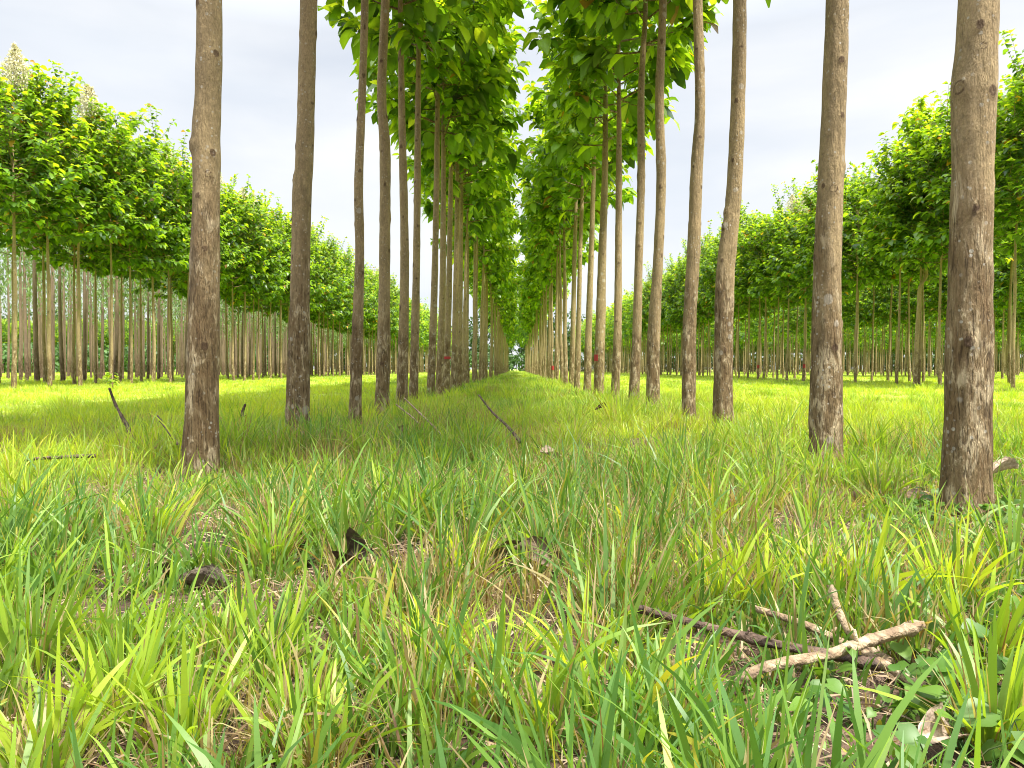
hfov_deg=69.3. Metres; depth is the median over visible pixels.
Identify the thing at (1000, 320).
teak tree
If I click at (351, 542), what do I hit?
dead leaf
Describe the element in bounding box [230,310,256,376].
eucalyptus tree
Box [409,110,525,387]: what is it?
teak tree
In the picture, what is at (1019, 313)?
teak tree
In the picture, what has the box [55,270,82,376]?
eucalyptus tree
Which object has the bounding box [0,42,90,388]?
teak tree
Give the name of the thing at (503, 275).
teak tree
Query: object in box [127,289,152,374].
eucalyptus tree
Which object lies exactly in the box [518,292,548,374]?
teak tree
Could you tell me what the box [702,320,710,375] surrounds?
teak tree
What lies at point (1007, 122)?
teak tree
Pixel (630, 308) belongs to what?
teak tree
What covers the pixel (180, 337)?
eucalyptus tree
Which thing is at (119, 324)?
eucalyptus tree
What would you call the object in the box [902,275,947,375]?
teak tree
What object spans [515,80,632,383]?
teak tree
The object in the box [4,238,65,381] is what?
eucalyptus tree
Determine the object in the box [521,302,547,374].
teak tree
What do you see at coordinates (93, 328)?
eucalyptus tree
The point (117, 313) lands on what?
eucalyptus tree
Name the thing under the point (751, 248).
teak tree
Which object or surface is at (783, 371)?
teak tree
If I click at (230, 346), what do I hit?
eucalyptus tree
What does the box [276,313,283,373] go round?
eucalyptus tree
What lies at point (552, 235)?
teak tree
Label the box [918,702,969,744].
dead leaf
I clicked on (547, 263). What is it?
teak tree
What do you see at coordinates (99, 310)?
eucalyptus tree
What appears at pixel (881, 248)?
teak tree
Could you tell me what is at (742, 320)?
teak tree
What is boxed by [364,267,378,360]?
teak tree
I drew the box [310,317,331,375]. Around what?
teak tree
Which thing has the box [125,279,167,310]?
eucalyptus tree
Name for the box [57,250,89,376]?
eucalyptus tree
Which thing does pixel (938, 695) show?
creeper
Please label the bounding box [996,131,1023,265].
teak tree
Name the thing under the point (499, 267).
teak tree
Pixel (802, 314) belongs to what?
teak tree
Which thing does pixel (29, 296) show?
eucalyptus tree
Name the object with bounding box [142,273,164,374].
eucalyptus tree
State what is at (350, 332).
teak tree
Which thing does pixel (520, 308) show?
teak tree
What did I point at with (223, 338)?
eucalyptus tree
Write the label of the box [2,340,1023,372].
distant hedge
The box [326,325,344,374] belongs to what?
teak tree
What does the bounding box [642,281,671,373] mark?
teak tree
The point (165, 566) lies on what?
dead leaf
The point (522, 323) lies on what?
teak tree
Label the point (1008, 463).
dead leaf
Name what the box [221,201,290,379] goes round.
teak tree
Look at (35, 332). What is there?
eucalyptus tree
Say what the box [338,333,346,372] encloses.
eucalyptus tree
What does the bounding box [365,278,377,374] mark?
teak tree
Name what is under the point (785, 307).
teak tree
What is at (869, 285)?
teak tree
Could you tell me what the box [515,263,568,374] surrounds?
teak tree
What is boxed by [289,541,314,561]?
dead leaf
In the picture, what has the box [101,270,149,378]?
eucalyptus tree
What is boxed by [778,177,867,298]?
teak tree
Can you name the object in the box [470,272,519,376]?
teak tree
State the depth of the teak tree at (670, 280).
78.87 m
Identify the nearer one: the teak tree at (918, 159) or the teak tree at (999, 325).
the teak tree at (918, 159)
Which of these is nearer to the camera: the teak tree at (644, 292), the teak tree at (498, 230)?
the teak tree at (498, 230)
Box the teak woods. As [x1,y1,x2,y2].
[2,284,1023,374]
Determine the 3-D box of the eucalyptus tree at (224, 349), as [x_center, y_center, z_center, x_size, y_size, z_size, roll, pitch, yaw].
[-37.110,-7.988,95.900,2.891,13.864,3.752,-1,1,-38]
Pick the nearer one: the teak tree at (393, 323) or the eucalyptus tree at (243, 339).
the eucalyptus tree at (243, 339)
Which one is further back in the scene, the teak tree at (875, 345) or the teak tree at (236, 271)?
the teak tree at (875, 345)
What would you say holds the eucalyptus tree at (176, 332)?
on the ground at (934, 749)
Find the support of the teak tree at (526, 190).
on the ground at (934, 749)
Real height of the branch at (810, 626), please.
0.076 m
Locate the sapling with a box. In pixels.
[103,372,120,386]
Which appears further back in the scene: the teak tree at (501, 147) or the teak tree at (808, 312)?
the teak tree at (808, 312)
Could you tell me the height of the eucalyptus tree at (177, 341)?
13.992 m
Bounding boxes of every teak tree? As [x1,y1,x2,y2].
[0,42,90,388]
[0,64,121,387]
[0,120,123,381]
[0,129,78,367]
[22,59,146,386]
[28,149,125,384]
[40,103,172,383]
[45,124,141,383]
[65,128,190,384]
[69,175,159,381]
[105,103,191,381]
[112,187,169,381]
[123,147,220,382]
[131,195,186,380]
[153,129,237,376]
[155,188,243,289]
[161,192,223,294]
[167,280,230,298]
[181,0,222,480]
[184,173,258,279]
[220,174,281,379]
[220,187,286,380]
[220,244,235,297]
[220,293,260,377]
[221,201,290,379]
[222,215,247,378]
[226,296,265,377]
[228,189,290,379]
[231,205,310,377]
[235,290,277,376]
[242,302,287,366]
[261,197,318,378]
[270,220,324,377]
[272,306,289,319]
[275,306,318,322]
[277,216,285,376]
[278,216,336,311]
[279,232,330,307]
[285,0,317,439]
[289,215,338,311]
[310,231,347,376]
[310,238,349,376]
[310,317,321,374]
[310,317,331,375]
[310,318,331,375]
[311,241,353,375]
[313,237,354,375]
[316,321,342,348]
[317,0,523,400]
[322,318,328,375]
[324,256,367,375]
[325,242,354,375]
[326,0,477,407]
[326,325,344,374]
[329,269,377,328]
[335,249,368,375]
[341,328,365,373]
[341,335,341,374]
[342,255,378,323]
[342,259,373,374]
[348,0,368,425]
[349,0,519,395]
[353,0,531,395]
[362,329,371,373]
[363,276,377,375]
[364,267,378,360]
[364,331,374,373]
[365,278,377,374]
[367,263,395,374]
[368,266,398,374]
[371,267,399,336]
[373,267,398,325]
[374,0,440,418]
[376,285,399,334]
[388,24,534,388]
[390,290,399,331]
[390,293,398,373]
[394,0,519,392]
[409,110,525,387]
[412,100,513,380]
[412,114,519,384]
[421,164,519,384]
[446,115,522,382]
[446,190,513,379]
[446,232,516,377]
[452,205,520,380]
[453,184,517,367]
[463,198,519,341]
[463,216,522,378]
[463,222,519,378]
[463,261,525,377]
[470,239,516,300]
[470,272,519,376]
[471,241,522,376]
[471,274,520,367]
[472,204,517,379]
[478,258,518,349]
[478,300,518,318]
[479,273,521,375]
[479,298,518,324]
[488,291,519,373]
[489,316,516,373]
[490,290,515,360]
[490,314,517,372]
[493,319,517,335]
[496,273,516,375]
[496,308,516,369]
[498,292,517,349]
[500,333,500,371]
[501,309,519,365]
[507,129,589,380]
[512,129,598,383]
[514,238,562,376]
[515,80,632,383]
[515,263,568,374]
[516,211,567,378]
[516,275,538,313]
[516,303,538,373]
[516,309,532,372]
[517,215,599,378]
[517,266,577,374]
[517,307,532,354]
[518,183,599,362]
[518,233,566,377]
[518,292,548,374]
[518,298,538,372]
[519,241,582,377]
[519,261,567,373]
[519,321,529,372]
[520,129,577,316]
[521,76,612,383]
[521,209,588,378]
[521,239,542,376]
[521,269,571,377]
[521,288,547,365]
[521,300,547,364]
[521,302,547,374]
[521,314,534,342]
[521,324,538,332]
[522,0,693,394]
[522,0,723,399]
[522,36,649,387]
[523,300,554,374]
[526,259,539,374]
[527,215,561,378]
[527,282,567,374]
[539,33,653,392]
[560,0,728,403]
[565,0,770,408]
[624,296,647,373]
[627,294,647,373]
[630,279,649,373]
[631,279,649,329]
[642,261,670,325]
[642,271,651,331]
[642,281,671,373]
[646,264,670,374]
[646,282,671,374]
[647,273,671,374]
[661,253,685,375]
[661,253,701,330]
[661,262,681,374]
[661,273,682,374]
[662,256,707,327]
[667,238,698,317]
[668,327,679,373]
[672,247,714,375]
[676,240,707,375]
[681,0,704,418]
[684,238,714,375]
[696,323,713,348]
[697,219,715,312]
[697,232,747,319]
[698,319,713,374]
[699,226,756,354]
[699,227,747,313]
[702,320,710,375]
[706,200,758,377]
[712,0,746,425]
[734,205,796,379]
[734,210,790,379]
[734,215,768,377]
[734,233,770,355]
[735,306,748,376]
[740,307,748,375]
[742,209,802,378]
[743,304,787,376]
[750,296,781,376]
[751,184,811,379]
[757,297,793,377]
[759,191,816,380]
[767,295,794,376]
[769,296,809,378]
[777,306,811,373]
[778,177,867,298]
[781,176,816,378]
[787,220,812,323]
[791,159,873,287]
[793,306,811,325]
[801,307,811,323]
[804,158,911,382]
[807,193,852,300]
[808,0,848,462]
[809,247,866,304]
[842,288,881,375]
[842,293,871,374]
[842,299,865,374]
[843,131,948,383]
[844,180,919,380]
[848,209,871,363]
[848,327,860,374]
[853,282,888,375]
[854,116,950,383]
[854,177,924,380]
[855,282,907,375]
[859,284,906,375]
[863,322,875,374]
[867,183,938,381]
[868,81,999,384]
[868,304,882,374]
[871,95,948,384]
[874,321,881,374]
[875,271,930,375]
[876,179,947,382]
[881,289,914,367]
[892,270,934,317]
[895,306,913,375]
[896,273,911,374]
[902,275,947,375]
[903,274,947,375]
[907,90,1023,266]
[911,307,942,364]
[924,270,947,307]
[925,308,945,375]
[927,173,999,270]
[930,174,1011,255]
[937,0,999,516]
[939,57,1023,388]
[993,238,1023,378]
[993,241,1023,305]
[993,255,1017,305]
[994,28,1023,243]
[994,132,1023,383]
[994,266,1007,368]
[994,300,1012,376]
[995,307,1023,374]
[995,307,1023,374]
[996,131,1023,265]
[1006,308,1023,324]
[1013,87,1023,195]
[1016,261,1023,300]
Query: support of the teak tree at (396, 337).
on the ground at (934, 749)
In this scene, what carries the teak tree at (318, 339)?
on the ground at (934, 749)
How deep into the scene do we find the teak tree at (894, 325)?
81.67 m
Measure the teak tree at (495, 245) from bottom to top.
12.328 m
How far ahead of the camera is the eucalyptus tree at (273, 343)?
123.41 m
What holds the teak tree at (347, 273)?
on the ground at (934, 749)
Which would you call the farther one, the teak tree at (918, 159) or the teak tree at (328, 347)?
the teak tree at (328, 347)
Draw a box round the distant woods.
[2,309,998,370]
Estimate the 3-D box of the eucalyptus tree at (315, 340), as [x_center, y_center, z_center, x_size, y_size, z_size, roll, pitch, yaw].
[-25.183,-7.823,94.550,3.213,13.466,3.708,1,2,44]
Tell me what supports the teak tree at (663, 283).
on the ground at (934, 749)
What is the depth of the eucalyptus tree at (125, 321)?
75.23 m
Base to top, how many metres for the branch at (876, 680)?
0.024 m
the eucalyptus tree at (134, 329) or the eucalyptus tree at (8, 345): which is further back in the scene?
the eucalyptus tree at (134, 329)
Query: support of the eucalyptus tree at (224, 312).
on the ground at (934, 749)
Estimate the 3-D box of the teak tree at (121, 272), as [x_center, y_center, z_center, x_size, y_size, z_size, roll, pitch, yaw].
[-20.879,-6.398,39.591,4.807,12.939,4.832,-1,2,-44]
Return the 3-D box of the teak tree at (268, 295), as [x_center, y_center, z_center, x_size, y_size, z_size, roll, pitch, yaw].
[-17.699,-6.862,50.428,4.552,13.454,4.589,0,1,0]
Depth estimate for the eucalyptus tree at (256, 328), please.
81.75 m
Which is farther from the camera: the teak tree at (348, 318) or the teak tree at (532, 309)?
the teak tree at (348, 318)
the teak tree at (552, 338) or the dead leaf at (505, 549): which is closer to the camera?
the dead leaf at (505, 549)
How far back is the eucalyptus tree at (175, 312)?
67.59 m
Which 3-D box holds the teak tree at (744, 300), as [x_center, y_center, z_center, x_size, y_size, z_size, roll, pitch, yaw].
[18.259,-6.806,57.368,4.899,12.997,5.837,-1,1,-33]
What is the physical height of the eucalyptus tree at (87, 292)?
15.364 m
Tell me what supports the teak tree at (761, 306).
on the ground at (934, 749)
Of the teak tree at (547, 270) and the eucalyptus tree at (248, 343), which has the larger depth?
the eucalyptus tree at (248, 343)
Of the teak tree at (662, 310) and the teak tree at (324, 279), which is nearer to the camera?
the teak tree at (324, 279)
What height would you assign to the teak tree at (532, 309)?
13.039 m
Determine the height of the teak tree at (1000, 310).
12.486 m
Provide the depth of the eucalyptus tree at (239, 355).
92.31 m
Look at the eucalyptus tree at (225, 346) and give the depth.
88.14 m
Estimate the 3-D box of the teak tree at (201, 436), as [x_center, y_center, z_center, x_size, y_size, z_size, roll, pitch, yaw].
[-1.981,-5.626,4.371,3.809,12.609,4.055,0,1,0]
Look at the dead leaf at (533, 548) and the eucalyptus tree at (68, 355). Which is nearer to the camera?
the dead leaf at (533, 548)
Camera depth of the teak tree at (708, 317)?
69.13 m
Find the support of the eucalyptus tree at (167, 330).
on the ground at (934, 749)
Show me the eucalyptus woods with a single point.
(344, 342)
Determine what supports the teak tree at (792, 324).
on the ground at (934, 749)
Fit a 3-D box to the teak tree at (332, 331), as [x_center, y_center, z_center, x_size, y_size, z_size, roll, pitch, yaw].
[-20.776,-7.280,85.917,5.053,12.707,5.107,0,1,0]
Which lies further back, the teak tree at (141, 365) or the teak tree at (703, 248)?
the teak tree at (703, 248)
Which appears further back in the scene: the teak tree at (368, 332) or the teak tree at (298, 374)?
the teak tree at (368, 332)
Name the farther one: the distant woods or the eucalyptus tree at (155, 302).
the distant woods
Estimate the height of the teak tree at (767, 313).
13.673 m
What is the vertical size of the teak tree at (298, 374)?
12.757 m
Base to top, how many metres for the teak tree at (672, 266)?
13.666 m
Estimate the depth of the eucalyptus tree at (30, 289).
52.83 m
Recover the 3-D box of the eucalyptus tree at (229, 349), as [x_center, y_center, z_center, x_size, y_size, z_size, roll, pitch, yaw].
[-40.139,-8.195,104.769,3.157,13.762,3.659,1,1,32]
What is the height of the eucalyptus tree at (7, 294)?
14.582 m
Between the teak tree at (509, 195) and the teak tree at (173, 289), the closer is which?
the teak tree at (509, 195)
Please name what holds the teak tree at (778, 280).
on the ground at (934, 749)
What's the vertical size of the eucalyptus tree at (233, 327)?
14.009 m
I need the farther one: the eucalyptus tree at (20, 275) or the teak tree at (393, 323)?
the teak tree at (393, 323)
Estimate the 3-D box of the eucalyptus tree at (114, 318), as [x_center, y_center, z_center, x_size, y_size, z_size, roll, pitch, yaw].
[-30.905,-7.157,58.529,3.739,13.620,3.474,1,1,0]
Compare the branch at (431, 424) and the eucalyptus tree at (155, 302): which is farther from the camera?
the eucalyptus tree at (155, 302)
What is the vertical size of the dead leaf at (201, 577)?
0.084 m
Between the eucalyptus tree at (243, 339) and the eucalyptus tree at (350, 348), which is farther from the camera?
the eucalyptus tree at (350, 348)
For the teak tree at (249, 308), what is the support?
on the ground at (934, 749)
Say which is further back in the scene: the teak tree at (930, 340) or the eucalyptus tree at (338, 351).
the eucalyptus tree at (338, 351)
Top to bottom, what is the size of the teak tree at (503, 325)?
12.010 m
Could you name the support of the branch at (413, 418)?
on the ground at (934, 749)
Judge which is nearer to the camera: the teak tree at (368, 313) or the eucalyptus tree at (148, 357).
the eucalyptus tree at (148, 357)
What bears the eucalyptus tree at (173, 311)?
on the ground at (934, 749)
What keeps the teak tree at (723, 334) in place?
on the ground at (934, 749)
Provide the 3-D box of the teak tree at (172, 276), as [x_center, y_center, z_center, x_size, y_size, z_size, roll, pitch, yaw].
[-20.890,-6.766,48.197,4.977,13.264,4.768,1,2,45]
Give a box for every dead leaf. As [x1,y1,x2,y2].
[142,562,170,583]
[178,563,226,589]
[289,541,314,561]
[332,527,375,562]
[489,540,535,570]
[514,536,562,566]
[540,445,560,457]
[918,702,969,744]
[993,456,1018,473]
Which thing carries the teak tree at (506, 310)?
on the ground at (934, 749)
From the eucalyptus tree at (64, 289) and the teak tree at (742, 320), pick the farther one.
the teak tree at (742, 320)
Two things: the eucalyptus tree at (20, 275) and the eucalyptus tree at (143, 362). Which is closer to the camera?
the eucalyptus tree at (20, 275)
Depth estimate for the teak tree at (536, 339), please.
72.30 m
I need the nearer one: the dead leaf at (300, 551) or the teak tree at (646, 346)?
the dead leaf at (300, 551)
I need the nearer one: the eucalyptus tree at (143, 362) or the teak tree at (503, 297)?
the teak tree at (503, 297)
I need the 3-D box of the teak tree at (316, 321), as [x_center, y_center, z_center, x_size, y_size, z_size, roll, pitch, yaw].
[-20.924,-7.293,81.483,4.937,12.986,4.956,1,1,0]
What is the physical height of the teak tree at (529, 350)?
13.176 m
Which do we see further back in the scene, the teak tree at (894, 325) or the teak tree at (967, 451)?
the teak tree at (894, 325)
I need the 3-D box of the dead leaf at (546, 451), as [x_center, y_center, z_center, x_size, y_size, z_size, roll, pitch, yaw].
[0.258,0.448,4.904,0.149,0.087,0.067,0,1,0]
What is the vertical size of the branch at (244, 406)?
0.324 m
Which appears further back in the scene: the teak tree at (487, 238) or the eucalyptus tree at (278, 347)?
the eucalyptus tree at (278, 347)
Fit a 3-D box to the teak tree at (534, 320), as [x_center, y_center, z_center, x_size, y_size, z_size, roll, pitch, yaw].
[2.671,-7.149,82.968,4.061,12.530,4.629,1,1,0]
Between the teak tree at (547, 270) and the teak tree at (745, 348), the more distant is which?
the teak tree at (745, 348)
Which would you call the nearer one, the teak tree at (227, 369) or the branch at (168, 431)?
the branch at (168, 431)
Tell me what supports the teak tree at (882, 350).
on the ground at (934, 749)
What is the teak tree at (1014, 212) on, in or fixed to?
on the ground at (934, 749)
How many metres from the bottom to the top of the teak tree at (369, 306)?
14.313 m
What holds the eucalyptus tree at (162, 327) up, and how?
on the ground at (934, 749)
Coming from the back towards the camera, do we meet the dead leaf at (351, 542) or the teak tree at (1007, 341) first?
the teak tree at (1007, 341)
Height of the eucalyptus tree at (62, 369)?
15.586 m
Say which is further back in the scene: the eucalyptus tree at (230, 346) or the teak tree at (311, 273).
the eucalyptus tree at (230, 346)
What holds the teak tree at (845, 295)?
on the ground at (934, 749)
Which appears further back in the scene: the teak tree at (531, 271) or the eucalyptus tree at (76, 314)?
the eucalyptus tree at (76, 314)
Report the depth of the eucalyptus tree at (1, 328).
62.76 m
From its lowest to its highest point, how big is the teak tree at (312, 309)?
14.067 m
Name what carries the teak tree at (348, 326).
on the ground at (934, 749)
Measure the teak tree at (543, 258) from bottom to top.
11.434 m
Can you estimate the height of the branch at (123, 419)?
0.460 m
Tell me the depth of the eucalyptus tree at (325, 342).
109.17 m
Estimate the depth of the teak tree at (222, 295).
51.69 m
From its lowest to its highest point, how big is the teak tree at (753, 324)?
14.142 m
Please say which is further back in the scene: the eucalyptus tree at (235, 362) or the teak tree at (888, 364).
the eucalyptus tree at (235, 362)
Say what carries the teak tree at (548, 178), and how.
on the ground at (934, 749)
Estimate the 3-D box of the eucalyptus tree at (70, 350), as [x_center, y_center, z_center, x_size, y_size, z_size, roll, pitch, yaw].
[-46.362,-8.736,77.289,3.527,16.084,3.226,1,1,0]
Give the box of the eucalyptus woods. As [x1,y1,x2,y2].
[224,302,376,372]
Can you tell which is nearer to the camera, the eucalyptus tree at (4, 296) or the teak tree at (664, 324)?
the eucalyptus tree at (4, 296)
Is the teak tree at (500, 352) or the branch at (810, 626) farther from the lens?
the teak tree at (500, 352)
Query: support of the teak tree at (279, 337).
on the ground at (934, 749)
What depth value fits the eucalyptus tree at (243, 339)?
77.50 m
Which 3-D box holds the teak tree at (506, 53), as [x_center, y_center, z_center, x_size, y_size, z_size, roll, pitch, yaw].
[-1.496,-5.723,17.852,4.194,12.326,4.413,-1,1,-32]
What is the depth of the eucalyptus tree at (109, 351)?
62.54 m
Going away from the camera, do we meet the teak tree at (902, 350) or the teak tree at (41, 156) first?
the teak tree at (41, 156)
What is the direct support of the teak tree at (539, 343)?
on the ground at (934, 749)
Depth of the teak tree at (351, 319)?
80.57 m
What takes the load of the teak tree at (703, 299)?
on the ground at (934, 749)
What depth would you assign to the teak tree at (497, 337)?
66.36 m
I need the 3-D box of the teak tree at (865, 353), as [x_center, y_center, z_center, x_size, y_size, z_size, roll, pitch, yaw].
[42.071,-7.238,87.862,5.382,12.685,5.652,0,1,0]
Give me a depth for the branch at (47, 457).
4.47 m
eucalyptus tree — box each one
[0,224,29,377]
[0,227,40,378]
[0,231,30,296]
[0,242,32,382]
[0,247,11,316]
[0,247,20,293]
[0,247,27,290]
[0,248,29,377]
[0,249,10,376]
[0,250,41,379]
[0,252,22,317]
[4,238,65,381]
[6,241,41,376]
[7,241,57,362]
[10,257,46,375]
[16,133,83,381]
[17,245,72,380]
[18,248,57,377]
[26,258,46,374]
[29,246,81,378]
[29,252,76,356]
[29,255,68,355]
[39,262,82,333]
[41,249,76,372]
[54,250,82,376]
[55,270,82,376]
[56,245,73,381]
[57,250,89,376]
[57,265,82,375]
[61,247,86,324]
[62,247,92,379]
[64,248,106,377]
[65,246,113,378]
[65,271,93,356]
[80,270,114,378]
[80,273,104,358]
[80,273,107,375]
[81,275,106,332]
[81,275,113,375]
[82,270,127,378]
[87,256,143,379]
[88,281,113,374]
[91,275,136,368]
[92,276,127,373]
[93,280,128,357]
[97,269,134,375]
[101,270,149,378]
[101,274,145,378]
[106,277,132,367]
[109,276,136,349]
[113,278,151,377]
[119,279,157,376]
[125,278,151,361]
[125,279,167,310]
[125,281,145,329]
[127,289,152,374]
[128,278,167,378]
[128,280,162,375]
[132,285,151,355]
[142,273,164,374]
[142,276,173,378]
[143,271,176,376]
[145,291,166,374]
[146,289,182,378]
[149,281,178,373]
[149,285,172,354]
[149,285,174,330]
[155,290,183,330]
[156,281,185,332]
[156,283,176,374]
[157,279,177,377]
[163,293,185,374]
[163,295,183,374]
[165,294,184,374]
[172,288,185,376]
[173,291,185,375]
[173,296,186,377]
[173,302,185,373]
[174,306,183,373]
[219,303,224,374]
[220,299,231,374]
[220,302,231,332]
[220,302,256,364]
[220,304,228,364]
[220,304,236,375]
[220,310,228,374]
[221,305,240,374]
[221,319,237,373]
[223,306,255,374]
[224,305,229,369]
[228,309,243,375]
[228,322,237,369]
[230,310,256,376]
[230,312,240,363]
[230,313,257,369]
[234,305,246,376]
[236,311,246,374]
[239,311,256,336]
[239,312,248,371]
[239,312,259,370]
[241,312,273,374]
[243,313,254,374]
[254,306,282,375]
[254,311,277,374]
[255,315,261,354]
[260,314,283,374]
[261,310,273,372]
[261,313,282,373]
[266,314,277,370]
[267,311,283,375]
[271,321,285,372]
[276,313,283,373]
[277,322,287,372]
[282,320,287,374]
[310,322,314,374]
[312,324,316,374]
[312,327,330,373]
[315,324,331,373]
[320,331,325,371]
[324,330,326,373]
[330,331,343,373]
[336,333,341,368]
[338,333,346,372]
[342,332,346,372]
[344,333,350,364]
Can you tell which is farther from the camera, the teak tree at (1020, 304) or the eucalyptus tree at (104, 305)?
the eucalyptus tree at (104, 305)
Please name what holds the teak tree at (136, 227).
on the ground at (934, 749)
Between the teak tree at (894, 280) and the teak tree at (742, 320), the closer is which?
the teak tree at (894, 280)
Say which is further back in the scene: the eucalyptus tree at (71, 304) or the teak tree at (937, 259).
the eucalyptus tree at (71, 304)
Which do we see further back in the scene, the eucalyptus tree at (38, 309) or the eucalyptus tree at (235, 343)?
the eucalyptus tree at (235, 343)
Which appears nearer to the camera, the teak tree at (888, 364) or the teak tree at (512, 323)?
the teak tree at (888, 364)
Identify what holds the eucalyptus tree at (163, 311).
on the ground at (934, 749)
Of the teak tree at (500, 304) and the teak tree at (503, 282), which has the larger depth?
the teak tree at (500, 304)
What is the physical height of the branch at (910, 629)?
0.076 m
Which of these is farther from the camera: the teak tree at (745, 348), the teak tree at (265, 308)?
the teak tree at (745, 348)
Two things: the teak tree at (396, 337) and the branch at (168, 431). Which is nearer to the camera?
the branch at (168, 431)
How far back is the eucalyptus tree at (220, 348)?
85.35 m
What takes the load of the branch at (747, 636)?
on the ground at (934, 749)
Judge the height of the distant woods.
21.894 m
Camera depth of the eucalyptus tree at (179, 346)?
102.44 m
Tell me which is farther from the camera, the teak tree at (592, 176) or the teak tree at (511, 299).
the teak tree at (511, 299)
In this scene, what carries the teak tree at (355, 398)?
on the ground at (934, 749)
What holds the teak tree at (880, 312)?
on the ground at (934, 749)
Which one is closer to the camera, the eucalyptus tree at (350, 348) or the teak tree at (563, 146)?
the teak tree at (563, 146)
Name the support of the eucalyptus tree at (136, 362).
on the ground at (934, 749)
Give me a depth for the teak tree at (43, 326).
33.64 m
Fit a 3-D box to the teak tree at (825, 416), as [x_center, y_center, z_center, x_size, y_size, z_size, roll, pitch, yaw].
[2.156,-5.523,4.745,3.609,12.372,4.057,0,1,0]
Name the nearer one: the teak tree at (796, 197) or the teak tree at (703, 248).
the teak tree at (796, 197)
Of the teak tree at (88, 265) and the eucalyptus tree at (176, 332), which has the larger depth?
the eucalyptus tree at (176, 332)
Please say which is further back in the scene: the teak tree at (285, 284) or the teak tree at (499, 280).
the teak tree at (285, 284)
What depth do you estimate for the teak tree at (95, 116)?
30.27 m
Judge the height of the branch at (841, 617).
0.122 m
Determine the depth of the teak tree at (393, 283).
100.47 m
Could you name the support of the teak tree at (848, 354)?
on the ground at (934, 749)
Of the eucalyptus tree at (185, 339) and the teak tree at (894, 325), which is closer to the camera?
the eucalyptus tree at (185, 339)
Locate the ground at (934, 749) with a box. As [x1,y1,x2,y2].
[0,369,1023,767]
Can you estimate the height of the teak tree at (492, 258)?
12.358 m
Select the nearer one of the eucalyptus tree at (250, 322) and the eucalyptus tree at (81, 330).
the eucalyptus tree at (81, 330)
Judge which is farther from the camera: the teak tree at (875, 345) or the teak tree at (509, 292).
the teak tree at (875, 345)
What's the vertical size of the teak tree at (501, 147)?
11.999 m
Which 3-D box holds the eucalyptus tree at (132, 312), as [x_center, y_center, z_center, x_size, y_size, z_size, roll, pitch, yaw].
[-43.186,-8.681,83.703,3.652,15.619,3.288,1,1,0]
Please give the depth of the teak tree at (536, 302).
57.92 m
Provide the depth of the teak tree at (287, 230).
54.42 m
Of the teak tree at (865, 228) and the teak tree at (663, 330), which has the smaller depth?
the teak tree at (865, 228)
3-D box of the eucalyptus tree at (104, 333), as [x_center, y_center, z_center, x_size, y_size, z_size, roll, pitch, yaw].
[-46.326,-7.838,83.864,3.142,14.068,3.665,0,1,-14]
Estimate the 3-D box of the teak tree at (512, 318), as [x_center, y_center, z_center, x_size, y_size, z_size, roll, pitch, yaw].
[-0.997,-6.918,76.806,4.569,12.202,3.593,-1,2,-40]
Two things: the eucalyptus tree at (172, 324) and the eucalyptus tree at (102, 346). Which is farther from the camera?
the eucalyptus tree at (172, 324)
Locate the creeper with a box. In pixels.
[112,447,1023,767]
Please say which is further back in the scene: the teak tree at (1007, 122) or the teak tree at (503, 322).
the teak tree at (503, 322)
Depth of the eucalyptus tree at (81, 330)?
73.93 m
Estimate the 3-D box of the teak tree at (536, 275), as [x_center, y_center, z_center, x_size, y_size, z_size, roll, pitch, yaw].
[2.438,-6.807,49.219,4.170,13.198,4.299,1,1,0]
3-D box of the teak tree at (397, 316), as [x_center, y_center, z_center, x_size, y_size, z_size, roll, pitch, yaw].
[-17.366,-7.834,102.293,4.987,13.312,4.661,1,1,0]
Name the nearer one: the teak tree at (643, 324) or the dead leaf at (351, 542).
the dead leaf at (351, 542)
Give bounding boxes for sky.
[0,0,1023,369]
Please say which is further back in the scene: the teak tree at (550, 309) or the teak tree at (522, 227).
the teak tree at (550, 309)
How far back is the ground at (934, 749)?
1.85 m
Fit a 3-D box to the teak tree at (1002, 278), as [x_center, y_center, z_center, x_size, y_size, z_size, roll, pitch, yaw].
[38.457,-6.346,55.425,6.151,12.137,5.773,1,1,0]
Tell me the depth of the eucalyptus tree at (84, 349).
43.92 m
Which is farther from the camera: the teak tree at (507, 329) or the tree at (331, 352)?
the tree at (331, 352)
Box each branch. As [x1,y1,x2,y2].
[24,454,95,460]
[108,388,135,446]
[157,415,181,450]
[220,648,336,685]
[241,404,247,426]
[395,404,419,423]
[404,398,442,435]
[478,394,520,443]
[637,605,879,671]
[732,619,925,685]
[755,605,925,685]
[826,584,893,663]
[844,667,906,688]
[896,641,940,654]
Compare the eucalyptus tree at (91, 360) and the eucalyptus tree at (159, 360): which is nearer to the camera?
the eucalyptus tree at (159, 360)
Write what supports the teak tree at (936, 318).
on the ground at (934, 749)

